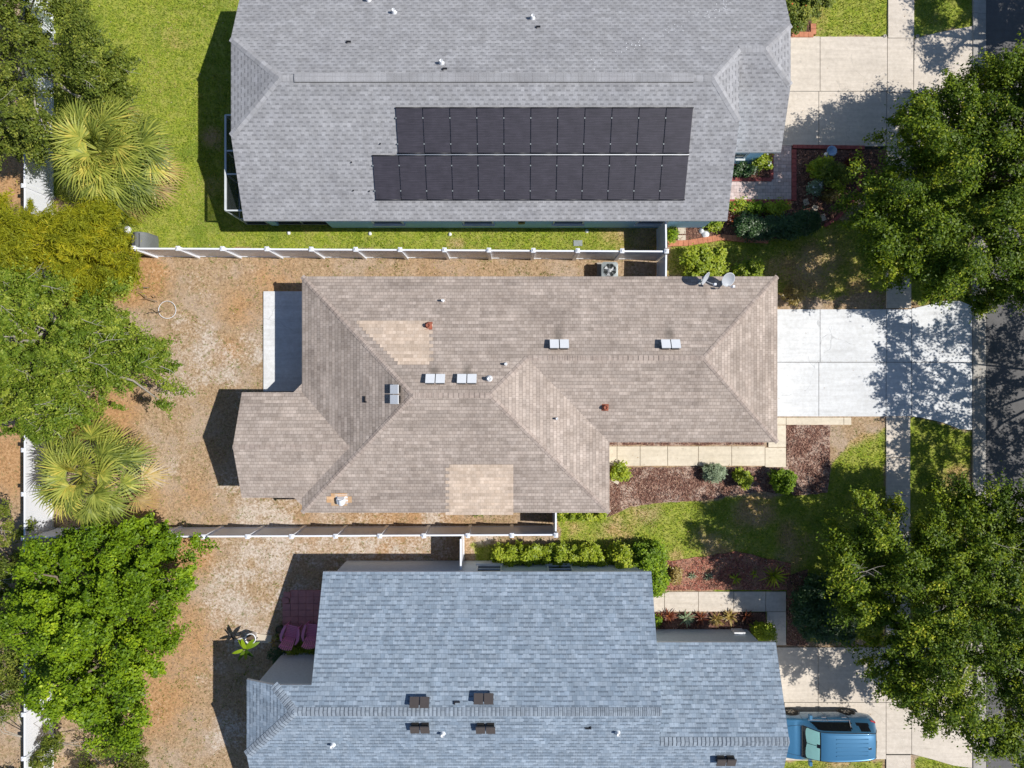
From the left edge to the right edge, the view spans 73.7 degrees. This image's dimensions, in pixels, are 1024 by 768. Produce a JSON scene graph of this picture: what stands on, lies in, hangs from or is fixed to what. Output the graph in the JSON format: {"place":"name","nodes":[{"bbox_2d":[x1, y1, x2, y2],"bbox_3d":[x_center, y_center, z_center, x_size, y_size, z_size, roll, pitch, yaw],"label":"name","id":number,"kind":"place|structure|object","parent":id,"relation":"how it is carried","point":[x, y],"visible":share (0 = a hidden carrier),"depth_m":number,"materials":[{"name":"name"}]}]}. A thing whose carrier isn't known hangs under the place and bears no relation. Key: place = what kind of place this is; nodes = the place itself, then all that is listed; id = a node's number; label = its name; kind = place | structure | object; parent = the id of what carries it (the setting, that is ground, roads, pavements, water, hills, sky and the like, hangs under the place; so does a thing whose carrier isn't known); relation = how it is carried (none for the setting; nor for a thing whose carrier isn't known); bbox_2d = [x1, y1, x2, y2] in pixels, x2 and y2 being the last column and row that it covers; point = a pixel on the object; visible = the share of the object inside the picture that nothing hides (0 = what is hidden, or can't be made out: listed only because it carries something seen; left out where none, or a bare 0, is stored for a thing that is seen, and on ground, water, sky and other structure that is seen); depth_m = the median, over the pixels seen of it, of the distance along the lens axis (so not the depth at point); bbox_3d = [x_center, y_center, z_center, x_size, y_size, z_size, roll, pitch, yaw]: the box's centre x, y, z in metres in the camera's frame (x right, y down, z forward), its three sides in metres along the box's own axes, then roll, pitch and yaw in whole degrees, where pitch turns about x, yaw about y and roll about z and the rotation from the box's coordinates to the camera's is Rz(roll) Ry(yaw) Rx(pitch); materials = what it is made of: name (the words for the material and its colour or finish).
{"place":"outdoors","nodes":[
{"label":"outdoors","id":0,"kind":"place"},
{"bbox_2d":[0,0,988,767],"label":"ground","id":1,"kind":"structure","parent":0,"point":[310,564],"depth_m":31.43,"materials":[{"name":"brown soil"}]},
{"bbox_2d":[0,498,41,628],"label":"tree","id":2,"kind":"object","parent":1,"relation":"on","point":[5,580],"visible":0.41,"depth_m":29.76,"materials":[{"name":"green plant"}]},
{"bbox_2d":[21,0,55,767],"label":"fence","id":3,"kind":"object","parent":1,"relation":"on","point":[38,185],"visible":0.24,"depth_m":30.28,"materials":[{"name":"white plastic"}]},
{"bbox_2d":[0,180,147,310],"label":"cypress tree","id":4,"kind":"object","parent":1,"relation":"on","point":[69,236],"visible":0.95,"depth_m":27.40,"materials":[{"name":"green plant"}]},
{"bbox_2d":[0,0,150,172],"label":"oak tree","id":5,"kind":"object","parent":1,"relation":"on","point":[25,119],"visible":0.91,"depth_m":27.10,"materials":[{"name":"green plant"}]},
{"bbox_2d":[0,640,160,767],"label":"tree","id":6,"kind":"object","parent":1,"relation":"on","point":[13,678],"visible":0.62,"depth_m":29.69,"materials":[{"name":"green plant"}]},
{"bbox_2d":[0,251,199,451],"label":"laurel oak tree","id":7,"kind":"object","parent":1,"relation":"on","point":[72,357],"visible":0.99,"depth_m":26.77,"materials":[{"name":"green plant"}]},
{"bbox_2d":[29,411,173,531],"bbox_3d":[-17.309,3.624,28.850,4.863,5.343,5.177,-33,90,0],"label":"palm tree","id":8,"kind":"object","parent":1,"relation":"on","point":[60,491],"visible":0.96,"depth_m":27.48,"materials":[{"name":"green plant"}]},
{"bbox_2d":[0,509,221,763],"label":"camphor tree","id":9,"kind":"object","parent":1,"relation":"on","point":[64,617],"visible":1,"depth_m":27.43,"materials":[{"name":"green plant"}]},
{"bbox_2d":[44,87,189,231],"bbox_3d":[-16.902,-9.437,29.072,5.628,4.936,5.864,0,90,0],"label":"palm tree","id":10,"kind":"object","parent":1,"relation":"on","point":[74,160],"visible":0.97,"depth_m":27.63,"materials":[{"name":"green plant"}]},
{"bbox_2d":[132,232,158,247],"bbox_3d":[-16.690,-6.410,30.878,0.880,1.085,0.760,0,90,0],"label":"covered grill","id":11,"kind":"object","parent":1,"relation":"on","point":[149,240],"visible":0.63,"depth_m":30.51,"materials":[{"name":"grey plastic"}]},
{"bbox_2d":[232,637,259,660],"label":"banana plant","id":12,"kind":"object","parent":1,"relation":"on","point":[245,652],"visible":1,"depth_m":29.93,"materials":[{"name":"green plant"}]},
{"bbox_2d":[263,291,301,390],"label":"patio","id":13,"kind":"structure","parent":1,"relation":"on","point":[282,340],"depth_m":31.34,"materials":[{"name":"white paint"}]},
{"bbox_2d":[29,524,557,538],"bbox_3d":[-9.448,6.585,30.438,22.876,2.025,0.200,0,90,0],"label":"fence","id":14,"kind":"object","parent":1,"relation":"on","point":[336,532],"visible":0.73,"depth_m":30.33,"materials":[{"name":"white plastic"}]},
{"bbox_2d":[282,640,314,655],"bbox_3d":[-9.641,12.068,31.065,1.821,0.952,0.945,0,90,0],"label":"weed patch","id":15,"kind":"object","parent":1,"relation":"on","point":[298,648],"visible":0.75,"depth_m":30.99,"materials":[{"name":"green plant"}]},
{"bbox_2d":[283,590,320,635],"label":"patio","id":16,"kind":"structure","parent":1,"relation":"on","point":[304,605],"depth_m":31.36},
{"bbox_2d":[279,621,301,650],"bbox_3d":[-10.035,11.411,30.876,0.890,1.012,0.949,14,90,0],"label":"lawn chair","id":17,"kind":"object","parent":16,"relation":"on","point":[297,633],"visible":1,"depth_m":30.80,"materials":[{"name":"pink plastic"}]},
{"bbox_2d":[301,621,317,648],"bbox_3d":[-9.060,11.353,30.876,0.890,1.012,0.949,6,90,0],"label":"lawn chair","id":18,"kind":"object","parent":16,"relation":"on","point":[307,638],"visible":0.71,"depth_m":30.86,"materials":[{"name":"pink plastic"}]},
{"bbox_2d":[132,246,668,260],"bbox_3d":[-4.835,-5.805,30.438,23.210,2.025,0.200,0,90,0],"label":"fence","id":19,"kind":"object","parent":1,"relation":"on","point":[405,254],"visible":1,"depth_m":30.29,"materials":[{"name":"white plastic"}]},
{"bbox_2d":[232,275,778,514],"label":"house","id":20,"kind":"structure","parent":1,"relation":"on","point":[478,395],"depth_m":28.07,"materials":[{"name":"beige"}]},
{"bbox_2d":[229,0,792,227],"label":"house","id":21,"kind":"structure","parent":1,"relation":"on","point":[321,90],"depth_m":27.59,"materials":[{"name":"grey"}]},
{"bbox_2d":[224,114,328,224],"bbox_3d":[-10.290,-9.415,30.250,3.880,2.500,4.170,0,90,0],"label":"screen porch","id":22,"kind":"object","parent":21,"relation":"attached to","point":[226,152],"visible":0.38,"depth_m":29.46,"materials":[{"name":"grey metal"}]},
{"bbox_2d":[372,155,400,199],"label":"solar panel","id":23,"kind":"object","parent":21,"relation":"on","point":[386,177],"visible":1,"depth_m":28.06,"materials":[{"name":"black glass"}]},
{"bbox_2d":[395,107,423,153],"bbox_3d":[-4.094,-10.153,27.372,1.103,0.063,1.760,0,113,0],"label":"solar panel","id":24,"kind":"object","parent":21,"relation":"on","point":[410,129],"visible":1,"depth_m":27.36,"materials":[{"name":"black glass"}]},
{"bbox_2d":[398,155,426,199],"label":"solar panel","id":25,"kind":"object","parent":21,"relation":"on","point":[413,177],"visible":1,"depth_m":28.06,"materials":[{"name":"black glass"}]},
{"bbox_2d":[422,107,450,153],"bbox_3d":[-3.020,-10.153,27.372,1.103,0.063,1.760,0,113,0],"label":"solar panel","id":26,"kind":"object","parent":21,"relation":"on","point":[436,120],"visible":1,"depth_m":27.36,"materials":[{"name":"black glass"}]},
{"bbox_2d":[425,155,452,199],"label":"solar panel","id":27,"kind":"object","parent":21,"relation":"on","point":[439,176],"visible":1,"depth_m":28.06,"materials":[{"name":"black glass"}]},
{"bbox_2d":[449,107,477,153],"bbox_3d":[-1.946,-10.153,27.372,1.103,0.063,1.760,0,113,0],"label":"solar panel","id":28,"kind":"object","parent":21,"relation":"on","point":[463,121],"visible":1,"depth_m":27.36,"materials":[{"name":"black glass"}]},
{"bbox_2d":[451,155,477,199],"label":"solar panel","id":29,"kind":"object","parent":21,"relation":"on","point":[465,175],"visible":1,"depth_m":28.06,"materials":[{"name":"black glass"}]},
{"bbox_2d":[476,107,503,153],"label":"solar panel","id":30,"kind":"object","parent":21,"relation":"on","point":[490,128],"visible":1,"depth_m":27.36,"materials":[{"name":"black glass"}]},
{"bbox_2d":[477,155,503,199],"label":"solar panel","id":31,"kind":"object","parent":21,"relation":"on","point":[491,176],"visible":1,"depth_m":28.06,"materials":[{"name":"black glass"}]},
{"bbox_2d":[503,107,530,153],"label":"solar panel","id":32,"kind":"object","parent":21,"relation":"on","point":[516,130],"visible":1,"depth_m":27.36,"materials":[{"name":"black glass"}]},
{"bbox_2d":[504,155,530,199],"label":"solar panel","id":33,"kind":"object","parent":21,"relation":"on","point":[517,177],"visible":1,"depth_m":28.06,"materials":[{"name":"black glass"}]},
{"bbox_2d":[396,154,688,154],"bbox_3d":[1.245,-9.306,27.704,11.890,0.033,0.036,0,90,0],"label":"pipe","id":34,"kind":"object","parent":21,"relation":"on","point":[542,154],"visible":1,"depth_m":27.69,"materials":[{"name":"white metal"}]},
{"bbox_2d":[530,155,556,199],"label":"solar panel","id":35,"kind":"object","parent":21,"relation":"on","point":[543,177],"visible":1,"depth_m":28.06,"materials":[{"name":"black glass"}]},
{"bbox_2d":[530,107,557,153],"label":"solar panel","id":36,"kind":"object","parent":21,"relation":"on","point":[543,130],"visible":1,"depth_m":27.36,"materials":[{"name":"black glass"}]},
{"bbox_2d":[556,155,582,199],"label":"solar panel","id":37,"kind":"object","parent":21,"relation":"on","point":[569,177],"visible":1,"depth_m":28.06,"materials":[{"name":"black glass"}]},
{"bbox_2d":[557,107,584,153],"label":"solar panel","id":38,"kind":"object","parent":21,"relation":"on","point":[570,129],"visible":1,"depth_m":27.36,"materials":[{"name":"black glass"}]},
{"bbox_2d":[581,155,609,199],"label":"solar panel","id":39,"kind":"object","parent":21,"relation":"on","point":[595,175],"visible":1,"depth_m":28.06,"materials":[{"name":"black glass"}]},
{"bbox_2d":[583,107,611,153],"bbox_3d":[3.422,-10.153,27.372,1.103,0.063,1.760,0,113,0],"label":"solar panel","id":40,"kind":"object","parent":21,"relation":"on","point":[597,130],"visible":1,"depth_m":27.36,"materials":[{"name":"black glass"}]},
{"bbox_2d":[607,155,635,199],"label":"solar panel","id":41,"kind":"object","parent":21,"relation":"on","point":[621,176],"visible":1,"depth_m":28.05,"materials":[{"name":"black glass"}]},
{"bbox_2d":[610,107,639,153],"bbox_3d":[4.495,-10.153,27.372,1.103,0.063,1.760,0,113,0],"label":"solar panel","id":42,"kind":"object","parent":21,"relation":"on","point":[624,128],"visible":1,"depth_m":27.36,"materials":[{"name":"black glass"}]},
{"bbox_2d":[633,155,662,199],"bbox_3d":[5.571,-8.473,28.077,1.102,0.063,1.803,0,113,0],"label":"solar panel","id":43,"kind":"object","parent":21,"relation":"on","point":[647,177],"visible":1,"depth_m":28.05,"materials":[{"name":"black glass"}]},
{"bbox_2d":[636,107,665,153],"bbox_3d":[5.569,-10.153,27.372,1.103,0.063,1.760,0,113,0],"label":"solar panel","id":44,"kind":"object","parent":21,"relation":"on","point":[651,125],"visible":1,"depth_m":27.36,"materials":[{"name":"black glass"}]},
{"bbox_2d":[659,155,688,199],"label":"solar panel","id":45,"kind":"object","parent":21,"relation":"on","point":[673,178],"visible":1,"depth_m":28.06,"materials":[{"name":"black glass"}]},
{"bbox_2d":[663,107,693,153],"bbox_3d":[6.643,-10.153,27.372,1.103,0.063,1.760,0,113,0],"label":"solar panel","id":46,"kind":"object","parent":21,"relation":"on","point":[678,124],"visible":1,"depth_m":27.36,"materials":[{"name":"black glass"}]},
{"bbox_2d":[57,0,972,767],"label":"grass","id":47,"kind":"structure","parent":1,"relation":"on","point":[643,510],"depth_m":31.40,"materials":[{"name":"green plant"}]},
{"bbox_2d":[244,560,789,767],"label":"house","id":48,"kind":"structure","parent":1,"relation":"on","point":[446,664],"depth_m":27.66,"materials":[{"name":"blue"}]},
{"bbox_2d":[489,540,607,567],"bbox_3d":[1.617,7.702,30.722,5.356,1.490,1.256,0,90,0],"label":"hedge","id":49,"kind":"object","parent":1,"relation":"on","point":[555,553],"visible":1,"depth_m":30.38,"materials":[{"name":"green plant"}]},
{"bbox_2d":[557,513,607,522],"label":"hedge","id":50,"kind":"object","parent":1,"relation":"on","point":[576,517],"visible":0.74,"depth_m":30.69,"materials":[{"name":"green plant"}]},
{"bbox_2d":[597,262,617,275],"bbox_3d":[4.374,-5.098,30.982,0.950,0.896,0.950,0,90,0],"label":"air conditioner","id":51,"kind":"object","parent":1,"relation":"on","point":[607,268],"visible":0.65,"depth_m":30.66,"materials":[{"name":"metal"}]},
{"bbox_2d":[604,539,636,568],"bbox_3d":[4.876,7.891,30.690,1.479,1.545,1.608,0,90,0],"label":"bush","id":52,"kind":"object","parent":1,"relation":"on","point":[619,555],"visible":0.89,"depth_m":30.36,"materials":[{"name":"green plant"}]},
{"bbox_2d":[630,539,670,597],"bbox_3d":[6.200,8.228,30.597,1.951,1.738,2.715,0,90,0],"label":"bush","id":53,"kind":"object","parent":1,"relation":"on","point":[650,555],"visible":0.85,"depth_m":30.12,"materials":[{"name":"green plant"}]},
{"bbox_2d":[656,221,666,250],"bbox_3d":[6.670,-6.495,30.470,0.070,1.830,1.202,-1,90,0],"label":"fence","id":54,"kind":"object","parent":1,"relation":"on","point":[661,237],"visible":0.85,"depth_m":30.31,"materials":[{"name":"white plastic"}]},
{"bbox_2d":[609,442,763,445],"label":"mulch bed","id":55,"kind":"object","parent":1,"relation":"on","point":[672,443],"visible":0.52,"depth_m":31.38,"materials":[{"name":"brown wood"}]},
{"bbox_2d":[606,466,785,516],"bbox_3d":[8.362,5.023,31.441,8.519,0.118,2.451,0,90,0],"label":"mulch bed","id":56,"kind":"object","parent":1,"relation":"on","point":[664,486],"visible":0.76,"depth_m":31.38,"materials":[{"name":"brown wood"}]},
{"bbox_2d":[609,460,632,481],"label":"bush","id":57,"kind":"object","parent":56,"relation":"on","point":[620,472],"visible":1,"depth_m":30.80,"materials":[{"name":"green plant"}]},
{"bbox_2d":[701,463,727,483],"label":"bush","id":58,"kind":"object","parent":56,"relation":"on","point":[710,473],"visible":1,"depth_m":30.82,"materials":[{"name":"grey plant"}]},
{"bbox_2d":[731,466,753,489],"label":"round bush","id":59,"kind":"object","parent":56,"relation":"on","point":[742,478],"visible":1,"depth_m":30.73,"materials":[{"name":"green plant"}]},
{"bbox_2d":[607,1,889,645],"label":"wood chips","id":60,"kind":"object","parent":56,"relation":"on","point":[695,493],"visible":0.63,"depth_m":31.35,"materials":[{"name":"brown wood"}]},
{"bbox_2d":[767,468,797,495],"bbox_3d":[12.250,4.409,30.757,1.363,1.407,1.209,0,90,0],"label":"round bush","id":61,"kind":"object","parent":56,"relation":"on","point":[782,481],"visible":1,"depth_m":30.57,"materials":[{"name":"green plant"}]},
{"bbox_2d":[679,242,730,275],"bbox_3d":[8.627,-5.379,30.762,2.360,1.405,1.900,0,90,0],"label":"round bush","id":62,"kind":"object","parent":1,"relation":"on","point":[701,260],"visible":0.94,"depth_m":30.42,"materials":[{"name":"green plant"}]},
{"bbox_2d":[654,612,765,638],"bbox_3d":[8.772,11.258,31.442,5.828,0.116,1.551,0,90,0],"label":"mulch bed","id":63,"kind":"object","parent":1,"relation":"on","point":[672,624],"visible":0.36,"depth_m":31.38,"materials":[{"name":"brown wood"}]},
{"bbox_2d":[708,608,737,626],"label":"strap leaf plant","id":64,"kind":"object","parent":63,"relation":"on","point":[730,616],"visible":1,"depth_m":31.21,"materials":[{"name":"beige plant"}]},
{"bbox_2d":[749,620,777,642],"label":"bush","id":65,"kind":"object","parent":63,"relation":"on","point":[761,631],"visible":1,"depth_m":30.51,"materials":[{"name":"green plant"}]},
{"bbox_2d":[668,234,767,246],"bbox_3d":[9.465,-6.626,31.390,4.626,0.147,0.474,-2,90,0],"label":"bed edging","id":66,"kind":"object","parent":1,"relation":"on","point":[723,237],"visible":0.81,"depth_m":31.32,"materials":[{"name":"orange brick"}]},
{"bbox_2d":[653,591,785,644],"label":"walkway","id":67,"kind":"structure","parent":1,"relation":"on","point":[773,605],"depth_m":31.37,"materials":[{"name":"beige concrete"}]},
{"bbox_2d":[665,551,790,590],"bbox_3d":[9.360,8.595,31.441,6.992,0.118,1.821,0,90,0],"label":"mulch bed","id":68,"kind":"object","parent":1,"relation":"on","point":[702,562],"visible":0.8,"depth_m":31.38,"materials":[{"name":"brown wood"}]},
{"bbox_2d":[666,564,685,586],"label":"bush","id":69,"kind":"object","parent":68,"relation":"on","point":[675,575],"visible":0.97,"depth_m":30.88,"materials":[{"name":"beige plant"}]},
{"bbox_2d":[609,418,850,466],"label":"walkway","id":70,"kind":"structure","parent":1,"relation":"on","point":[720,455],"depth_m":31.37,"materials":[{"name":"beige concrete"}]},
{"bbox_2d":[667,203,823,243],"bbox_3d":[10.794,-7.391,31.441,7.395,0.118,1.869,0,90,0],"label":"mulch bed","id":71,"kind":"object","parent":1,"relation":"on","point":[693,235],"visible":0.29,"depth_m":31.38,"materials":[{"name":"brown wood"}]},
{"bbox_2d":[744,197,765,215],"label":"bush","id":72,"kind":"object","parent":71,"relation":"on","point":[753,206],"visible":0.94,"depth_m":30.79,"materials":[{"name":"green plant"}]},
{"bbox_2d":[731,203,823,243],"bbox_3d":[11.979,-7.265,30.699,4.081,1.538,1.885,0,90,0],"label":"hedge","id":73,"kind":"object","parent":71,"relation":"on","point":[802,222],"visible":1,"depth_m":30.42,"materials":[{"name":"green plant"}]},
{"bbox_2d":[763,197,791,216],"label":"bush","id":74,"kind":"object","parent":71,"relation":"on","point":[780,206],"visible":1,"depth_m":30.67,"materials":[{"name":"green plant"}]},
{"bbox_2d":[731,258,765,275],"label":"round bush","id":75,"kind":"object","parent":1,"relation":"on","point":[751,267],"visible":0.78,"depth_m":30.53,"materials":[{"name":"green plant"}]},
{"bbox_2d":[732,153,769,177],"bbox_3d":[10.793,-10.023,31.440,2.198,0.120,1.202,0,90,0],"label":"mulch bed","id":76,"kind":"object","parent":1,"relation":"on","point":[765,173],"visible":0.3,"depth_m":31.38,"materials":[{"name":"brown wood"}]},
{"bbox_2d":[733,161,758,178],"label":"bush","id":77,"kind":"object","parent":76,"relation":"on","point":[745,170],"visible":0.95,"depth_m":30.79,"materials":[{"name":"green plant"}]},
{"bbox_2d":[751,153,773,174],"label":"bush","id":78,"kind":"object","parent":76,"relation":"on","point":[762,161],"visible":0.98,"depth_m":30.56,"materials":[{"name":"green plant"}]},
{"bbox_2d":[732,153,773,181],"bbox_3d":[10.861,-9.980,31.390,2.284,0.148,1.342,0,90,0],"label":"bed edging","id":79,"kind":"object","parent":1,"relation":"on","point":[755,179],"visible":0.77,"depth_m":31.32,"materials":[{"name":"red brick"}]},
{"bbox_2d":[778,282,806,306],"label":"bush","id":80,"kind":"object","parent":1,"relation":"on","point":[795,299],"visible":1,"depth_m":30.76,"materials":[{"name":"green plant"}]},
{"bbox_2d":[791,149,796,200],"bbox_3d":[12.952,-9.596,31.390,0.204,0.147,2.345,0,90,0],"label":"bed edging","id":81,"kind":"object","parent":1,"relation":"on","point":[793,176],"visible":1,"depth_m":31.32,"materials":[{"name":"red brick"}]},
{"bbox_2d":[786,569,807,645],"bbox_3d":[13.114,10.280,31.440,1.027,0.120,3.518,0,90,0],"label":"mulch bed","id":82,"kind":"object","parent":1,"relation":"on","point":[789,637],"visible":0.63,"depth_m":31.38,"materials":[{"name":"brown wood"}]},
{"bbox_2d":[788,0,811,31],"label":"mulch bed","id":83,"kind":"object","parent":1,"relation":"on","point":[808,26],"visible":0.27,"depth_m":31.38,"materials":[{"name":"brown wood"}]},
{"bbox_2d":[786,0,835,34],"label":"bush","id":84,"kind":"object","parent":83,"relation":"on","point":[803,11],"visible":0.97,"depth_m":30.18,"materials":[{"name":"green plant"}]},
{"bbox_2d":[786,425,830,495],"bbox_3d":[13.620,3.493,31.440,2.075,0.120,3.277,0,90,0],"label":"mulch bed","id":85,"kind":"object","parent":1,"relation":"on","point":[810,462],"visible":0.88,"depth_m":31.38,"materials":[{"name":"brown wood"}]},
{"bbox_2d":[787,571,856,646],"bbox_3d":[13.951,10.069,30.595,3.289,1.750,3.421,0,90,0],"label":"bush","id":86,"kind":"object","parent":1,"relation":"on","point":[811,614],"visible":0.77,"depth_m":30.22,"materials":[{"name":"green plant"}]},
{"bbox_2d":[792,145,864,148],"bbox_3d":[14.542,-10.884,31.390,3.287,0.148,0.164,1,90,0],"label":"bed edging","id":87,"kind":"object","parent":1,"relation":"on","point":[827,146],"visible":0.94,"depth_m":31.32,"materials":[{"name":"red brick"}]},
{"bbox_2d":[794,149,886,224],"bbox_3d":[15.176,-9.037,31.440,4.387,0.120,3.534,0,90,0],"label":"mulch bed","id":88,"kind":"object","parent":1,"relation":"on","point":[806,155],"visible":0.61,"depth_m":31.38,"materials":[{"name":"brown wood"}]},
{"bbox_2d":[806,178,824,198],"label":"bush","id":89,"kind":"object","parent":88,"relation":"on","point":[815,187],"visible":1,"depth_m":30.80,"materials":[{"name":"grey plant"}]},
{"bbox_2d":[805,153,835,180],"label":"bush","id":90,"kind":"object","parent":88,"relation":"on","point":[813,167],"visible":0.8,"depth_m":30.59,"materials":[{"name":"green plant"}]},
{"bbox_2d":[818,185,840,203],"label":"bush","id":91,"kind":"object","parent":88,"relation":"on","point":[829,196],"visible":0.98,"depth_m":31.04,"materials":[{"name":"green plant"}]},
{"bbox_2d":[817,160,859,190],"bbox_3d":[14.613,-9.460,30.720,1.909,1.485,1.586,0,90,0],"label":"bush","id":92,"kind":"object","parent":88,"relation":"on","point":[839,172],"visible":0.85,"depth_m":30.37,"materials":[{"name":"green plant"}]},
{"bbox_2d":[816,460,1023,767],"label":"oak tree","id":93,"kind":"object","parent":1,"relation":"on","point":[978,599],"visible":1,"depth_m":25.99,"materials":[{"name":"green plant"}]},
{"bbox_2d":[823,31,1023,323],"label":"oak tree","id":94,"kind":"object","parent":1,"relation":"on","point":[976,199],"visible":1,"depth_m":26.23,"materials":[{"name":"green plant"}]},
{"bbox_2d":[972,0,985,767],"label":"kerb","id":95,"kind":"structure","parent":1,"relation":"on","point":[978,326],"depth_m":31.40,"materials":[{"name":"concrete"}]},
{"bbox_2d":[730,146,790,198],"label":"path","id":96,"kind":"structure","parent":0,"point":[779,185],"depth_m":31.36,"materials":[{"name":"beige concrete"}]},
{"bbox_2d":[777,301,971,429],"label":"driveway","id":97,"kind":"structure","parent":0,"point":[864,362],"depth_m":31.37,"materials":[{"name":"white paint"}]},
{"bbox_2d":[777,640,972,767],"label":"driveway","id":98,"kind":"structure","parent":0,"point":[811,681],"depth_m":31.37,"materials":[{"name":"beige concrete"}]},
{"bbox_2d":[785,708,876,765],"bbox_3d":[13.988,15.820,30.519,4.484,1.772,2.280,0,90,0],"label":"car","id":99,"kind":"object","parent":98,"relation":"on","point":[841,735],"visible":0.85,"depth_m":29.97,"materials":[{"name":"blue paint"}]},
{"bbox_2d":[782,26,972,145],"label":"driveway","id":100,"kind":"structure","parent":0,"point":[847,118],"depth_m":31.37,"materials":[{"name":"beige concrete"}]},
{"bbox_2d":[790,39,971,755],"bbox_3d":[15.793,0.559,31.466,10.980,0.148,33.971,0,90,0],"label":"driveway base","id":101,"kind":"object","parent":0,"point":[873,147],"visible":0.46,"depth_m":31.39,"materials":[{"name":"beige concrete"}]},
{"bbox_2d":[885,0,913,767],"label":"sidewalk","id":102,"kind":"structure","parent":0,"point":[900,32],"depth_m":31.37,"materials":[{"name":"beige concrete"}]},
{"bbox_2d":[986,0,1023,767],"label":"street","id":103,"kind":"structure","parent":0,"point":[1005,363],"depth_m":31.39,"materials":[{"name":"grey asphalt"}]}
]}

